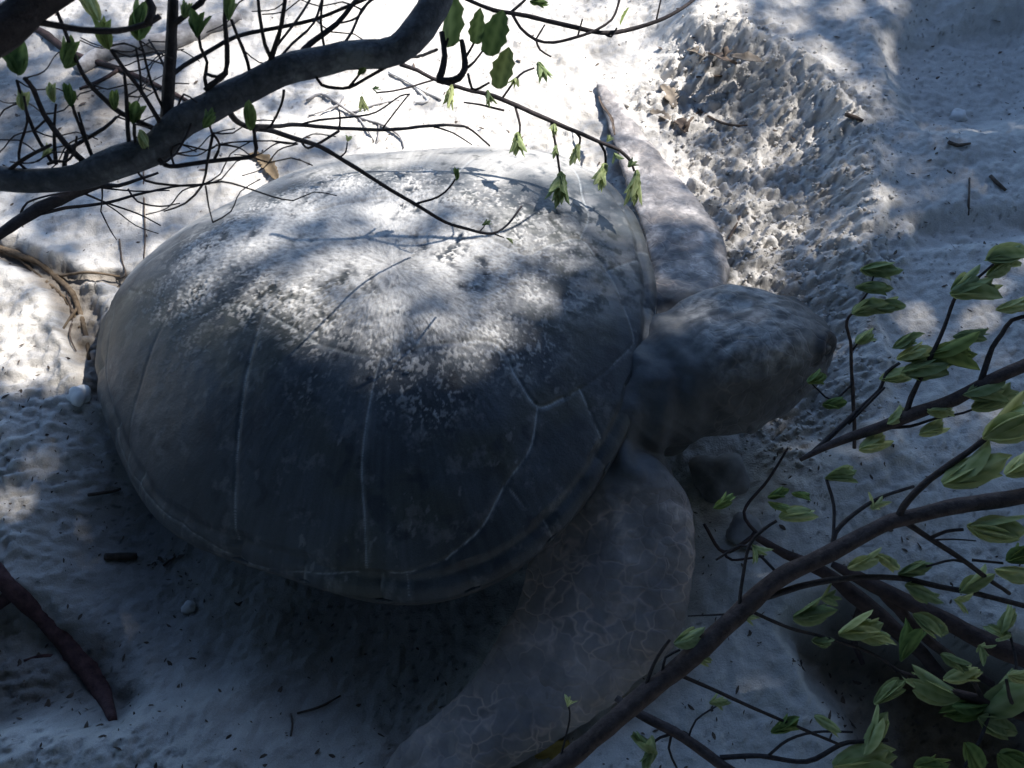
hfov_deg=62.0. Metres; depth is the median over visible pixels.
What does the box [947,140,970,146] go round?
twig
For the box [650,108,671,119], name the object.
dead leaf
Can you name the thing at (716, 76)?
twig
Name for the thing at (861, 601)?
fallen limb
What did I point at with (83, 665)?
root
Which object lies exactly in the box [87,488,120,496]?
twig
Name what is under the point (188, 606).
stone
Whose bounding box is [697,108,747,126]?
twig
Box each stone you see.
[66,384,91,406]
[181,600,195,613]
[688,452,749,502]
[725,512,766,548]
[949,108,967,121]
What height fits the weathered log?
0.052 m
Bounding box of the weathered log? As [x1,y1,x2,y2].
[73,9,241,74]
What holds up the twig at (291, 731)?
on the ground
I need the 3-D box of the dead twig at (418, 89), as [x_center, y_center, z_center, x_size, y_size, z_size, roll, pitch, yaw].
[-0.252,-0.715,2.079,0.167,0.010,0.051,32,65,17]
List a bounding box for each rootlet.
[66,295,76,351]
[116,239,126,279]
[143,171,145,258]
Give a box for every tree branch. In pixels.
[0,0,161,57]
[0,0,521,243]
[0,172,209,239]
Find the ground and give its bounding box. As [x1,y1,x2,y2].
[0,0,1023,767]
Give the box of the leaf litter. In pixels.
[0,0,1023,767]
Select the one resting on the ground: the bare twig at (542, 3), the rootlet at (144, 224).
the rootlet at (144, 224)
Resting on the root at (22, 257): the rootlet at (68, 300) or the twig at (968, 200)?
the rootlet at (68, 300)
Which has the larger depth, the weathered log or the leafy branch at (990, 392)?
the weathered log
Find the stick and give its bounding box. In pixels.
[104,552,136,560]
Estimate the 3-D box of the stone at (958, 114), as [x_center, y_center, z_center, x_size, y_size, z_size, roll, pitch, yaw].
[1.065,-0.639,2.031,0.043,0.026,0.046,11,61,6]
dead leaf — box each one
[249,151,278,178]
[535,739,569,759]
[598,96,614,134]
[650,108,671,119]
[660,84,678,107]
[674,117,689,132]
[686,45,704,56]
[708,46,736,64]
[731,51,763,61]
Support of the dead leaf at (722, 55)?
on the ground
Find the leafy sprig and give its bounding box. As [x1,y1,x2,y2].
[807,261,905,448]
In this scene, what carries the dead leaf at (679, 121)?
on the ground
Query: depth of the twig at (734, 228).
1.86 m
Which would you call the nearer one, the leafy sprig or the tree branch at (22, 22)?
the tree branch at (22, 22)
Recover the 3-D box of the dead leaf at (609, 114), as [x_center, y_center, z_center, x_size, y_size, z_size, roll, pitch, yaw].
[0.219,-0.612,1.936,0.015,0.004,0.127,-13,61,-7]
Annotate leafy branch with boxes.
[541,390,1023,767]
[614,695,950,767]
[799,242,1023,461]
[895,604,1023,767]
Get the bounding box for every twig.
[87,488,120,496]
[163,557,175,565]
[290,713,292,735]
[297,695,340,713]
[306,93,404,147]
[358,62,641,208]
[388,71,441,103]
[411,0,514,90]
[465,0,694,56]
[684,108,701,127]
[696,75,722,77]
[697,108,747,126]
[727,215,740,239]
[844,112,863,121]
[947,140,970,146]
[967,177,970,214]
[989,174,1006,190]
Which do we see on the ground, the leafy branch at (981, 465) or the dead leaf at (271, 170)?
the dead leaf at (271, 170)
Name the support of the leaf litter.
on the ground
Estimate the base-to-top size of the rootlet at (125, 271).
0.029 m
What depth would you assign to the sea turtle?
1.33 m
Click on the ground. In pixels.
(260, 662)
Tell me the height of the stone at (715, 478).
0.064 m
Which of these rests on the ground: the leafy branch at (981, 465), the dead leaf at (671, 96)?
the dead leaf at (671, 96)
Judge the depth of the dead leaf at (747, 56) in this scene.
1.99 m
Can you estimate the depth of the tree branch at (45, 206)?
1.30 m
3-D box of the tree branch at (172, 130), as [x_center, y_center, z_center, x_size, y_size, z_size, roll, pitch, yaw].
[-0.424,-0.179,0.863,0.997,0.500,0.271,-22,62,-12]
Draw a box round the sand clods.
[624,0,903,471]
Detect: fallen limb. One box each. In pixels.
[703,448,955,687]
[830,562,1023,686]
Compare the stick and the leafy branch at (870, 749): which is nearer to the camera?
the leafy branch at (870, 749)
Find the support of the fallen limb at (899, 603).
on the ground
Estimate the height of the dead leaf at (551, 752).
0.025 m
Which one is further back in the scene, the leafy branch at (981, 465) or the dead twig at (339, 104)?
the dead twig at (339, 104)
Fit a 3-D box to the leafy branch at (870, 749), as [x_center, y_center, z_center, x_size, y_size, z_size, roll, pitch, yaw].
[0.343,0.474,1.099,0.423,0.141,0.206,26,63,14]
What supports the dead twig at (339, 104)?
on the ground
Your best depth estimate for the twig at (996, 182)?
1.83 m
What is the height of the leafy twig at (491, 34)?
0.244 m
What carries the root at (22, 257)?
on the ground
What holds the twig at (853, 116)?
on the ground
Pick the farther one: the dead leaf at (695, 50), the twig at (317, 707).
the dead leaf at (695, 50)
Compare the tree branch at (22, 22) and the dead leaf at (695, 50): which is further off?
the dead leaf at (695, 50)
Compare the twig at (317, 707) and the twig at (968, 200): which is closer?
the twig at (317, 707)
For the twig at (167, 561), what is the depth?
1.60 m
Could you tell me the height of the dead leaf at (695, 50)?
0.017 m
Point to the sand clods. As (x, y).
(859, 402)
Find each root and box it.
[0,245,119,359]
[0,562,116,720]
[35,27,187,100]
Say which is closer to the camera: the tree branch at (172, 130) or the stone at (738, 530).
the tree branch at (172, 130)
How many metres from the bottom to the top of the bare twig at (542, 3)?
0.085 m
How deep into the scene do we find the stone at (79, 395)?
1.62 m
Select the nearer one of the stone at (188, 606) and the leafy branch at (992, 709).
the leafy branch at (992, 709)
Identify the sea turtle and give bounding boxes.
[95,84,836,767]
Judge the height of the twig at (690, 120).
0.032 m

